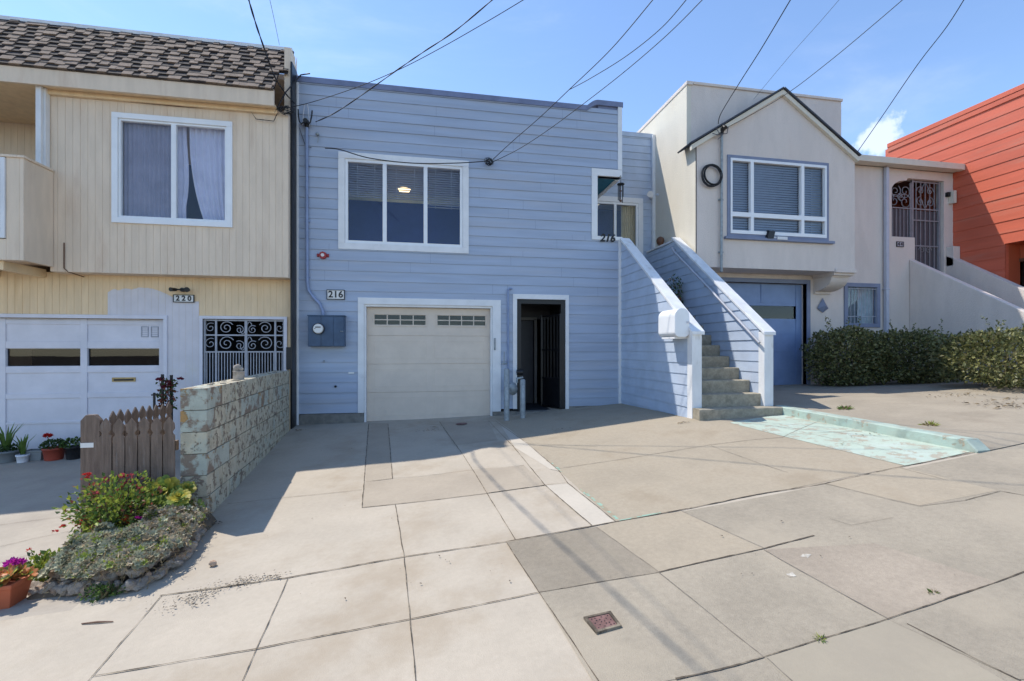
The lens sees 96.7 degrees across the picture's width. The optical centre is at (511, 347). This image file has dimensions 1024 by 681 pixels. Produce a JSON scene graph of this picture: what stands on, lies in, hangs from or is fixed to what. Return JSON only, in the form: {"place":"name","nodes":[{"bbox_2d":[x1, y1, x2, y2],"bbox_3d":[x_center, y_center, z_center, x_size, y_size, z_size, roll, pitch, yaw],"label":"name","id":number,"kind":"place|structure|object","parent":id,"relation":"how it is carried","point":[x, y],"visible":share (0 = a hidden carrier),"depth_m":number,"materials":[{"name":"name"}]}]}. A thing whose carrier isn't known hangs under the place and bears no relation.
{"place":"outdoors","nodes":[
{"label":"outdoors","id":0,"kind":"place"},
{"bbox_2d":[0,450,181,620],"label":"neighbour driveway","id":1,"kind":"structure","parent":0,"point":[31,490],"depth_m":4.96,"materials":[{"name":"concrete"}]},
{"bbox_2d":[0,422,20,462],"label":"potted plant","id":2,"kind":"object","parent":1,"relation":"on","point":[9,451],"visible":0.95,"depth_m":6.91,"materials":[{"name":"green plant"}]},
{"bbox_2d":[0,557,38,608],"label":"terracotta trough","id":3,"kind":"object","parent":1,"relation":"on","point":[17,575],"visible":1,"depth_m":3.11,"materials":[{"name":"ceramic"}]},
{"bbox_2d":[10,434,36,462],"bbox_3d":[-7.434,1.534,6.945,0.299,0.405,0.238,0,0,12],"label":"potted plant","id":4,"kind":"object","parent":1,"relation":"on","point":[21,457],"visible":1,"depth_m":6.90,"materials":[{"name":"green plant"}]},
{"bbox_2d":[24,449,43,460],"bbox_3d":[-7.356,1.650,7.037,0.254,0.160,0.153,0,0,-11],"label":"empty planter","id":5,"kind":"object","parent":1,"relation":"on","point":[36,454],"visible":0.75,"depth_m":6.98,"materials":[{"name":"ceramic"}]},
{"bbox_2d":[38,433,67,460],"bbox_3d":[-7.100,1.518,7.061,0.343,0.424,0.330,0,0,-11],"label":"potted geranium","id":6,"kind":"object","parent":1,"relation":"on","point":[52,452],"visible":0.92,"depth_m":6.99,"materials":[{"name":"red ceramic"}]},
{"bbox_2d":[59,436,79,459],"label":"potted plant","id":7,"kind":"object","parent":1,"relation":"on","point":[72,452],"visible":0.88,"depth_m":7.04,"materials":[{"name":"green plant"}]},
{"bbox_2d":[80,414,178,532],"bbox_3d":[-3.491,1.220,4.166,0.745,1.240,0.076,0,0,-12],"label":"picket fence","id":8,"kind":"object","parent":1,"relation":"on","point":[152,455],"visible":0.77,"depth_m":4.13,"materials":[{"name":"brown wood"}]},
{"bbox_2d":[0,15,297,449],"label":"yellow house","id":9,"kind":"structure","parent":1,"relation":"on","point":[145,176],"depth_m":7.44,"materials":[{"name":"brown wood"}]},
{"bbox_2d":[0,318,162,449],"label":"garage door","id":10,"kind":"structure","parent":9,"relation":"in","point":[41,400],"depth_m":7.43,"materials":[{"name":"white paint"}]},
{"bbox_2d":[111,112,232,227],"bbox_3d":[-5.493,-2.863,7.438,1.742,1.747,0.176,0,0,-11],"label":"window","id":11,"kind":"structure","parent":9,"relation":"in","point":[156,165],"depth_m":7.44,"materials":[{"name":"white plastic"}]},
{"bbox_2d":[173,294,194,302],"bbox_3d":[-5.522,-0.831,7.656,0.318,0.130,0.020,0,0,-11],"label":"number plaque","id":12,"kind":"object","parent":9,"relation":"attached to","point":[184,298],"visible":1,"depth_m":7.65,"materials":[{"name":"metal"}]},
{"bbox_2d":[248,0,294,103],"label":"overhead cable","id":13,"kind":"object","parent":9,"relation":"attached to","point":[265,51],"visible":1,"depth_m":6.55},
{"bbox_2d":[252,73,309,120],"bbox_3d":[-3.960,-4.338,7.788,0.842,1.102,0.484,0,0,-11],"label":"cable knot","id":14,"kind":"object","parent":9,"relation":"attached to","point":[282,107],"visible":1,"depth_m":7.61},
{"bbox_2d":[293,0,522,106],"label":"overhead cable","id":15,"kind":"object","parent":9,"relation":"attached to","point":[416,60],"visible":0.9,"depth_m":7.00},
{"bbox_2d":[151,374,183,419],"bbox_3d":[-5.142,1.067,6.799,0.474,1.346,0.209,0,0,-11],"label":"trellis rose","id":16,"kind":"object","parent":1,"relation":"on","point":[170,384],"visible":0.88,"depth_m":6.79,"materials":[{"name":"green plant"}]},
{"bbox_2d":[26,512,216,599],"bbox_3d":[-3.129,1.622,3.656,1.020,0.394,1.010,0,0,-11],"label":"flower bed","id":17,"kind":"object","parent":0,"point":[210,521],"visible":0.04,"depth_m":3.28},
{"bbox_2d":[28,581,43,594],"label":"rock","id":18,"kind":"object","parent":17,"relation":"on","point":[32,590],"visible":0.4,"depth_m":3.22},
{"bbox_2d":[35,581,47,589],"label":"rock","id":19,"kind":"object","parent":17,"relation":"on","point":[42,586],"visible":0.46,"depth_m":3.21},
{"bbox_2d":[25,524,65,581],"bbox_3d":[-3.541,1.571,3.447,0.394,0.436,0.347,0,0,-11],"label":"leafy clump","id":20,"kind":"object","parent":17,"relation":"on","point":[42,561],"visible":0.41,"depth_m":3.43,"materials":[{"name":"green plant"}]},
{"bbox_2d":[37,580,57,593],"bbox_3d":[-3.266,1.702,3.231,0.133,0.111,0.103,0,0,0],"label":"rock","id":21,"kind":"object","parent":17,"relation":"on","point":[50,584],"visible":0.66,"depth_m":3.19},
{"bbox_2d":[49,582,58,595],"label":"rock","id":22,"kind":"object","parent":17,"relation":"on","point":[53,592],"visible":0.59,"depth_m":3.18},
{"bbox_2d":[52,579,71,593],"bbox_3d":[-3.165,1.686,3.207,0.110,0.090,0.091,-13,-30,4],"label":"rock","id":23,"kind":"object","parent":17,"relation":"on","point":[57,588],"visible":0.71,"depth_m":3.19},
{"bbox_2d":[58,584,67,595],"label":"rock","id":24,"kind":"object","parent":17,"relation":"on","point":[65,590],"visible":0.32,"depth_m":3.16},
{"bbox_2d":[67,579,91,595],"bbox_3d":[-3.022,1.680,3.199,0.112,0.111,0.143,0,0,29],"label":"rock","id":25,"kind":"object","parent":17,"relation":"on","point":[74,590],"visible":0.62,"depth_m":3.16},
{"bbox_2d":[78,584,90,597],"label":"rock","id":26,"kind":"object","parent":17,"relation":"on","point":[82,591],"visible":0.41,"depth_m":3.15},
{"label":"rock","id":27,"kind":"object","parent":26,"relation":"on","visible":0},
{"bbox_2d":[91,571,100,579],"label":"rock","id":28,"kind":"object","parent":27,"relation":"on","point":[96,576],"visible":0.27,"depth_m":3.19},
{"bbox_2d":[51,470,173,533],"bbox_3d":[-3.326,1.351,3.814,0.825,0.675,0.687,0,0,-11],"label":"flowering bush","id":29,"kind":"object","parent":17,"relation":"on","point":[107,510],"visible":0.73,"depth_m":3.75,"materials":[{"name":"green plant"}]},
{"bbox_2d":[37,496,215,599],"bbox_3d":[-2.966,1.532,3.645,0.930,0.474,1.173,0,0,-11],"label":"sedum mat","id":30,"kind":"object","parent":17,"relation":"on","point":[146,540],"visible":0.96,"depth_m":3.35,"materials":[{"name":"plant"}]},
{"bbox_2d":[143,475,205,523],"bbox_3d":[-2.954,1.403,3.909,0.493,0.541,0.512,0,0,-11],"label":"aeonium","id":31,"kind":"object","parent":17,"relation":"on","point":[180,494],"visible":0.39,"depth_m":3.99,"materials":[{"name":"green plant"}]},
{"bbox_2d":[170,548,179,555],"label":"rock","id":32,"kind":"object","parent":17,"relation":"on","point":[172,553],"visible":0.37,"depth_m":3.52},
{"bbox_2d":[109,402,171,440],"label":"picket gate","id":33,"kind":"structure","parent":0,"point":[142,413],"depth_m":4.80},
{"bbox_2d":[208,560,216,566],"bbox_3d":[-2.264,1.632,3.445,0.060,0.046,0.041,0,0,-11],"label":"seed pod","id":34,"kind":"object","parent":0,"point":[212,563],"visible":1,"depth_m":3.43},
{"bbox_2d":[0,543,592,680],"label":"sidewalk","id":35,"kind":"structure","parent":0,"point":[522,638],"depth_m":2.60,"materials":[{"name":"concrete"}]},
{"bbox_2d":[81,621,112,623],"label":"twig","id":36,"kind":"object","parent":35,"relation":"on","point":[96,622],"visible":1,"depth_m":2.81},
{"bbox_2d":[145,569,290,612],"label":"leaf litter","id":37,"kind":"object","parent":35,"relation":"on","point":[223,587],"visible":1,"depth_m":3.12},
{"bbox_2d":[362,421,613,524],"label":"driveway slab","id":38,"kind":"structure","parent":0,"point":[383,492],"depth_m":4.98,"materials":[{"name":"beige concrete"}]},
{"bbox_2d":[0,0,1023,156],"label":"sky","id":39,"kind":"structure","parent":0,"point":[534,49],"materials":[{"name":"blue"}]},
{"bbox_2d":[72,407,978,609],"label":"driveway","id":40,"kind":"structure","parent":0,"point":[299,533],"depth_m":4.20,"materials":[{"name":"concrete"}]},
{"bbox_2d":[79,583,125,602],"bbox_3d":[-2.790,1.658,3.110,0.288,0.127,0.140,0,0,-11],"label":"creeping plant","id":41,"kind":"object","parent":40,"relation":"on","point":[102,595],"visible":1,"depth_m":3.09,"materials":[{"name":"green plant"}]},
{"bbox_2d":[91,580,113,593],"bbox_3d":[-2.876,1.668,3.189,0.121,0.103,0.132,0,0,7],"label":"rock","id":42,"kind":"object","parent":40,"relation":"on","point":[101,582],"visible":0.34,"depth_m":3.16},
{"bbox_2d":[99,569,119,580],"bbox_3d":[-2.858,1.619,3.234,0.111,0.128,0.125,0,0,-38],"label":"rock","id":43,"kind":"object","parent":40,"relation":"on","point":[104,575],"visible":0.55,"depth_m":3.20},
{"bbox_2d":[106,572,117,579],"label":"rock","id":44,"kind":"object","parent":43,"relation":"on","point":[111,575],"visible":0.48,"depth_m":3.20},
{"bbox_2d":[103,581,115,593],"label":"rock","id":45,"kind":"object","parent":40,"relation":"on","point":[111,582],"visible":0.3,"depth_m":3.16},
{"bbox_2d":[113,579,124,588],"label":"rock","id":46,"kind":"object","parent":40,"relation":"on","point":[117,582],"visible":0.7,"depth_m":3.17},
{"bbox_2d":[121,579,140,590],"bbox_3d":[-2.648,1.652,3.178,0.135,0.088,0.109,0,0,-39],"label":"rock","id":47,"kind":"object","parent":40,"relation":"on","point":[129,584],"visible":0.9,"depth_m":3.15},
{"bbox_2d":[135,576,148,588],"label":"rock","id":48,"kind":"object","parent":40,"relation":"on","point":[143,583],"visible":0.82,"depth_m":3.20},
{"bbox_2d":[140,571,154,583],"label":"rock","id":49,"kind":"object","parent":40,"relation":"on","point":[149,573],"visible":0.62,"depth_m":3.25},
{"bbox_2d":[150,567,165,582],"bbox_3d":[-2.582,1.652,3.294,0.117,0.088,0.106,0,0,-26],"label":"rock","id":50,"kind":"object","parent":40,"relation":"on","point":[161,573],"visible":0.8,"depth_m":3.29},
{"bbox_2d":[156,565,167,574],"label":"rock","id":51,"kind":"object","parent":40,"relation":"on","point":[165,568],"visible":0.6,"depth_m":3.35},
{"bbox_2d":[163,560,171,568],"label":"rock","id":52,"kind":"object","parent":40,"relation":"on","point":[168,564],"visible":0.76,"depth_m":3.40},
{"bbox_2d":[168,557,183,568],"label":"rock","id":53,"kind":"object","parent":40,"relation":"on","point":[179,563],"visible":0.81,"depth_m":3.43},
{"bbox_2d":[173,551,185,559],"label":"rock","id":54,"kind":"object","parent":40,"relation":"on","point":[180,556],"visible":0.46,"depth_m":3.50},
{"bbox_2d":[180,548,191,552],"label":"rock","id":55,"kind":"object","parent":40,"relation":"on","point":[185,549],"visible":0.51,"depth_m":3.58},
{"bbox_2d":[182,551,192,561],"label":"rock","id":56,"kind":"object","parent":40,"relation":"on","point":[188,554],"visible":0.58,"depth_m":3.55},
{"bbox_2d":[179,541,197,552],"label":"rock","id":57,"kind":"object","parent":40,"relation":"on","point":[193,546],"visible":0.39,"depth_m":3.64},
{"bbox_2d":[191,532,199,541],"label":"rock","id":58,"kind":"object","parent":40,"relation":"on","point":[197,537],"visible":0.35,"depth_m":3.77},
{"bbox_2d":[198,525,204,536],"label":"rock","id":59,"kind":"object","parent":40,"relation":"on","point":[201,530],"visible":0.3,"depth_m":3.94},
{"bbox_2d":[180,370,288,513],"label":"block wall","id":60,"kind":"structure","parent":40,"relation":"on","point":[233,434],"depth_m":4.85,"materials":[{"name":"stone"}]},
{"bbox_2d":[233,364,244,379],"bbox_3d":[-3.296,0.288,5.491,0.132,0.185,0.129,0,0,-11],"label":"stone ornament","id":61,"kind":"object","parent":60,"relation":"on","point":[238,372],"visible":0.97,"depth_m":5.45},
{"bbox_2d":[296,75,658,424],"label":"blue house","id":62,"kind":"structure","parent":40,"relation":"on","point":[425,267],"depth_m":8.73,"materials":[{"name":"paint"}]},
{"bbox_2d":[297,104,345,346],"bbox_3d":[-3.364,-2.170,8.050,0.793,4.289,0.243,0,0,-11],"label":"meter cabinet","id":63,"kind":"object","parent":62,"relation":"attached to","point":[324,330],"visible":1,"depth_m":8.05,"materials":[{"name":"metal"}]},
{"bbox_2d":[315,0,492,121],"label":"overhead cable","id":64,"kind":"object","parent":63,"relation":"attached to","point":[477,12],"visible":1,"depth_m":6.62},
{"bbox_2d":[327,289,344,299],"bbox_3d":[-3.173,-0.960,8.193,0.308,0.176,0.020,0,0,-11],"label":"number plaque","id":65,"kind":"object","parent":62,"relation":"attached to","point":[335,294],"visible":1,"depth_m":8.19,"materials":[{"name":"white ceramic"}]},
{"bbox_2d":[338,151,468,253],"bbox_3d":[-1.989,-2.667,8.486,2.351,1.755,0.157,0,0,-11],"label":"window","id":66,"kind":"structure","parent":62,"relation":"in","point":[344,158],"depth_m":8.45,"materials":[{"name":"white paint"}]},
{"bbox_2d":[325,148,490,163],"bbox_3d":[-1.844,-3.441,8.277,2.940,0.170,0.021,0,0,-11],"label":"overhead cable","id":67,"kind":"object","parent":62,"relation":"attached to","point":[407,162],"visible":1,"depth_m":8.26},
{"bbox_2d":[367,307,489,420],"bbox_3d":[-1.560,0.302,8.645,2.292,2.115,0.060,0,0,-11],"label":"garage door","id":68,"kind":"structure","parent":62,"relation":"in","point":[431,370],"depth_m":8.63,"materials":[{"name":"beige paint"}]},
{"bbox_2d":[484,157,493,165],"bbox_3d":[-0.430,-3.539,8.632,0.145,0.156,0.180,0,0,26],"label":"cable knot","id":69,"kind":"object","parent":62,"relation":"attached to","point":[489,163],"visible":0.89,"depth_m":8.62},
{"bbox_2d":[493,0,652,158],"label":"overhead cable","id":70,"kind":"object","parent":69,"relation":"attached to","point":[580,78],"visible":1,"depth_m":6.82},
{"bbox_2d":[493,0,701,161],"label":"overhead cable","id":71,"kind":"object","parent":69,"relation":"attached to","point":[612,81],"visible":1,"depth_m":6.74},
{"bbox_2d":[501,288,522,394],"bbox_3d":[0.003,-0.084,8.649,0.380,2.148,0.275,0,0,-21],"label":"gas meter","id":72,"kind":"object","parent":62,"relation":"attached to","point":[513,388],"visible":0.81,"depth_m":8.66,"materials":[{"name":"blue paint"}]},
{"bbox_2d":[521,304,549,402],"bbox_3d":[0.343,0.145,10.188,1.049,2.270,0.090,0,0,-11],"label":"inner door","id":73,"kind":"structure","parent":62,"relation":"in","point":[527,310],"depth_m":10.15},
{"bbox_2d":[600,234,614,241],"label":"house numerals","id":74,"kind":"object","parent":62,"relation":"attached to","point":[611,240],"visible":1,"depth_m":9.12,"materials":[{"name":"black plastic"}]},
{"bbox_2d":[617,182,623,202],"bbox_3d":[2.173,-3.166,9.088,0.150,0.563,0.150,0,0,34],"label":"wind chime","id":75,"kind":"object","parent":62,"relation":"hanging from","point":[620,190],"visible":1,"depth_m":9.09,"materials":[{"name":"black paint"}]},
{"bbox_2d":[598,196,642,253],"bbox_3d":[2.391,-2.675,10.668,1.390,1.690,0.168,0,0,-11],"label":"door frame","id":76,"kind":"structure","parent":62,"relation":"in","point":[631,208],"depth_m":10.70,"materials":[{"name":"white paint"}]},
{"bbox_2d":[2,421,1023,680],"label":"pavement joints","id":77,"kind":"object","parent":40,"relation":"on","point":[588,583],"visible":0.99,"depth_m":2.93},
{"bbox_2d":[214,421,874,523],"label":"dead leaves","id":78,"kind":"object","parent":40,"relation":"on","point":[545,430],"visible":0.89,"depth_m":5.94,"materials":[{"name":"plant"}]},
{"bbox_2d":[496,403,901,520],"bbox_3d":[2.079,1.207,6.998,4.188,0.418,6.013,0,0,-11],"label":"old concrete apron","id":79,"kind":"object","parent":40,"relation":"on","point":[659,481],"visible":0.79,"depth_m":5.01,"materials":[{"name":"concrete"}]},
{"bbox_2d":[504,369,508,420],"bbox_3d":[-0.096,0.883,8.159,0.100,1.028,0.098,0,0,-11],"label":"guard post","id":80,"kind":"object","parent":79,"relation":"on","point":[506,394],"visible":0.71,"depth_m":8.11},
{"bbox_2d":[520,379,524,417],"bbox_3d":[0.195,0.976,8.315,0.100,0.808,0.098,0,0,-11],"label":"guard post","id":81,"kind":"object","parent":79,"relation":"on","point":[522,398],"visible":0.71,"depth_m":8.27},
{"bbox_2d":[546,460,661,520],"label":"paint traces","id":82,"kind":"object","parent":79,"relation":"on","point":[601,505],"visible":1,"depth_m":3.99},
{"bbox_2d":[730,415,970,465],"bbox_3d":[3.793,1.048,5.514,1.074,0.112,2.427,0,0,-14],"label":"painted pad","id":83,"kind":"object","parent":79,"relation":"on","point":[907,452],"visible":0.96,"depth_m":5.14,"materials":[{"name":"green paint"}]},
{"bbox_2d":[775,405,989,452],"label":"painted kerb","id":84,"kind":"structure","parent":79,"relation":"on","point":[974,445],"depth_m":5.19,"materials":[{"name":"green paint"}]},
{"bbox_2d":[620,237,782,420],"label":"front stairs","id":85,"kind":"structure","parent":40,"relation":"on","point":[717,363],"depth_m":7.73,"materials":[{"name":"blue paint"}]},
{"bbox_2d":[656,236,664,245],"bbox_3d":[3.319,-2.375,10.185,0.180,0.230,0.175,0,0,-11],"label":"urn finial","id":86,"kind":"object","parent":85,"relation":"on","point":[660,240],"visible":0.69,"depth_m":10.13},
{"bbox_2d":[658,308,689,338],"bbox_3d":[2.486,-0.366,6.987,0.241,0.452,0.525,0,0,-11],"label":"mailbox","id":87,"kind":"object","parent":85,"relation":"attached to","point":[673,324],"visible":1,"depth_m":6.80,"materials":[{"name":"white plastic"}]},
{"bbox_2d":[674,308,689,336],"bbox_3d":[2.526,-0.378,6.750,0.235,0.428,0.043,0,0,-11],"label":"door","id":88,"kind":"structure","parent":87,"relation":"in","point":[681,321],"depth_m":6.75,"materials":[{"name":"white plastic"}]},
{"bbox_2d":[666,274,683,302],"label":"potted shrub","id":89,"kind":"object","parent":85,"relation":"on","point":[679,296],"visible":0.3,"depth_m":9.06,"materials":[{"name":"green plant"}]},
{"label":"rock","id":90,"kind":"object","parent":40,"relation":"on","visible":0},
{"bbox_2d":[125,567,145,578],"bbox_3d":[-2.688,1.591,3.248,0.113,0.109,0.131,-15,1,24],"label":"rock","id":91,"kind":"object","parent":90,"relation":"on","point":[129,571],"visible":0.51,"depth_m":3.21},
{"bbox_2d":[119,566,130,574],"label":"rock","id":92,"kind":"object","parent":91,"relation":"on","point":[122,572],"visible":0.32,"depth_m":3.21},
{"bbox_2d":[571,0,685,88],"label":"overhead cable","id":93,"kind":"object","parent":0,"point":[635,49],"visible":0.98,"depth_m":6.40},
{"bbox_2d":[507,467,1023,680],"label":"sidewalk slab","id":94,"kind":"structure","parent":0,"point":[668,630],"depth_m":2.48,"materials":[{"name":"concrete"}]},
{"bbox_2d":[583,611,621,634],"bbox_3d":[0.489,1.489,2.460,0.166,0.039,0.145,0,0,-11],"label":"utility cover","id":95,"kind":"object","parent":94,"relation":"on","point":[602,622],"visible":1,"depth_m":2.46,"materials":[{"name":"metal"}]},
{"bbox_2d":[757,0,838,94],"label":"overhead cable","id":96,"kind":"object","parent":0,"point":[799,44],"visible":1,"depth_m":7.71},
{"bbox_2d":[660,444,1023,680],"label":"pebbled sidewalk","id":97,"kind":"structure","parent":0,"point":[763,604],"depth_m":2.98,"materials":[{"name":"grey concrete"}]},
{"bbox_2d":[773,381,1023,452],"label":"driveway","id":98,"kind":"structure","parent":0,"point":[990,426],"depth_m":6.47,"materials":[{"name":"concrete"}]},
{"bbox_2d":[598,81,964,384],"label":"gabled stucco house","id":99,"kind":"structure","parent":98,"relation":"on","point":[788,223],"depth_m":9.75,"materials":[{"name":"paint"}]},
{"bbox_2d":[701,164,722,186],"bbox_3d":[3.995,-3.447,9.096,0.473,0.472,0.058,0,0,-11],"label":"cable coil","id":100,"kind":"object","parent":99,"relation":"attached to","point":[706,182],"visible":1,"depth_m":9.08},
{"bbox_2d":[718,0,790,123],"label":"overhead cable","id":101,"kind":"object","parent":99,"relation":"attached to","point":[755,57],"visible":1,"depth_m":7.33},
{"bbox_2d":[727,283,801,384],"bbox_3d":[5.358,-0.150,10.169,2.544,2.580,0.056,0,0,-11],"label":"garage door","id":102,"kind":"structure","parent":99,"relation":"in","point":[787,341],"depth_m":10.30,"materials":[{"name":"blue wood"}]},
{"bbox_2d":[724,154,834,243],"bbox_3d":[5.550,-3.062,9.467,2.569,1.715,0.175,0,0,-11],"label":"window","id":103,"kind":"structure","parent":99,"relation":"in","point":[802,236],"depth_m":9.50,"materials":[{"name":"white plastic"}]},
{"bbox_2d":[728,0,901,126],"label":"overhead cable","id":104,"kind":"object","parent":99,"relation":"attached to","point":[822,66],"visible":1,"depth_m":7.57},
{"bbox_2d":[817,298,827,312],"bbox_3d":[7.051,-0.967,10.282,0.300,0.340,0.070,0,0,-11],"label":"wall ornament","id":105,"kind":"object","parent":99,"relation":"attached to","point":[822,307],"depth_m":10.29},
{"bbox_2d":[844,283,879,327],"bbox_3d":[8.082,-0.987,10.577,0.976,1.020,0.155,0,0,-11],"label":"window","id":106,"kind":"structure","parent":99,"relation":"in","point":[864,290],"depth_m":10.58,"materials":[{"name":"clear glass"}]},
{"bbox_2d":[896,241,903,246],"bbox_3d":[9.134,-2.442,10.712,0.198,0.125,0.020,0,0,-11],"label":"number plaque","id":107,"kind":"object","parent":99,"relation":"attached to","point":[899,244],"visible":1,"depth_m":10.70,"materials":[{"name":"grey paint"}]},
{"bbox_2d":[857,0,963,151],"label":"overhead cable","id":108,"kind":"object","parent":99,"relation":"attached to","point":[912,71],"visible":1,"depth_m":7.88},
{"bbox_2d":[836,405,853,408],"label":"weed","id":109,"kind":"object","parent":98,"relation":"on","point":[845,407],"visible":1,"depth_m":6.53,"materials":[{"name":"green plant"}]},
{"bbox_2d":[799,316,897,385],"bbox_3d":[7.080,0.078,9.611,1.866,1.516,1.159,0,0,-11],"label":"hedge bush","id":110,"kind":"object","parent":98,"relation":"on","point":[838,339],"visible":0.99,"depth_m":9.37,"materials":[{"name":"green plant"}]},
{"bbox_2d":[853,319,971,383],"bbox_3d":[8.404,0.083,9.644,2.290,1.423,1.295,0,0,-11],"label":"hedge bush","id":111,"kind":"object","parent":98,"relation":"on","point":[907,373],"visible":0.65,"depth_m":9.31,"materials":[{"name":"green plant"}]},
{"bbox_2d":[918,420,939,425],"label":"weed","id":112,"kind":"object","parent":98,"relation":"on","point":[932,423],"visible":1,"depth_m":5.27,"materials":[{"name":"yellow plant"}]},
{"bbox_2d":[885,83,1023,286],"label":"red house","id":113,"kind":"structure","parent":98,"relation":"on","point":[983,141],"depth_m":10.38,"materials":[{"name":"wood"}]},
{"bbox_2d":[910,246,1023,380],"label":"stucco stairway","id":114,"kind":"object","parent":98,"relation":"on","point":[962,296],"visible":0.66,"depth_m":10.00,"materials":[{"name":"paint"}]},
{"bbox_2d":[924,316,1023,388],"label":"hedge bush","id":115,"kind":"object","parent":98,"relation":"on","point":[978,353],"visible":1,"depth_m":7.46,"materials":[{"name":"green plant"}]},
{"bbox_2d":[928,392,1023,407],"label":"dry leaves","id":116,"kind":"object","parent":98,"relation":"on","point":[987,401],"visible":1,"depth_m":6.24,"materials":[{"name":"plant"}]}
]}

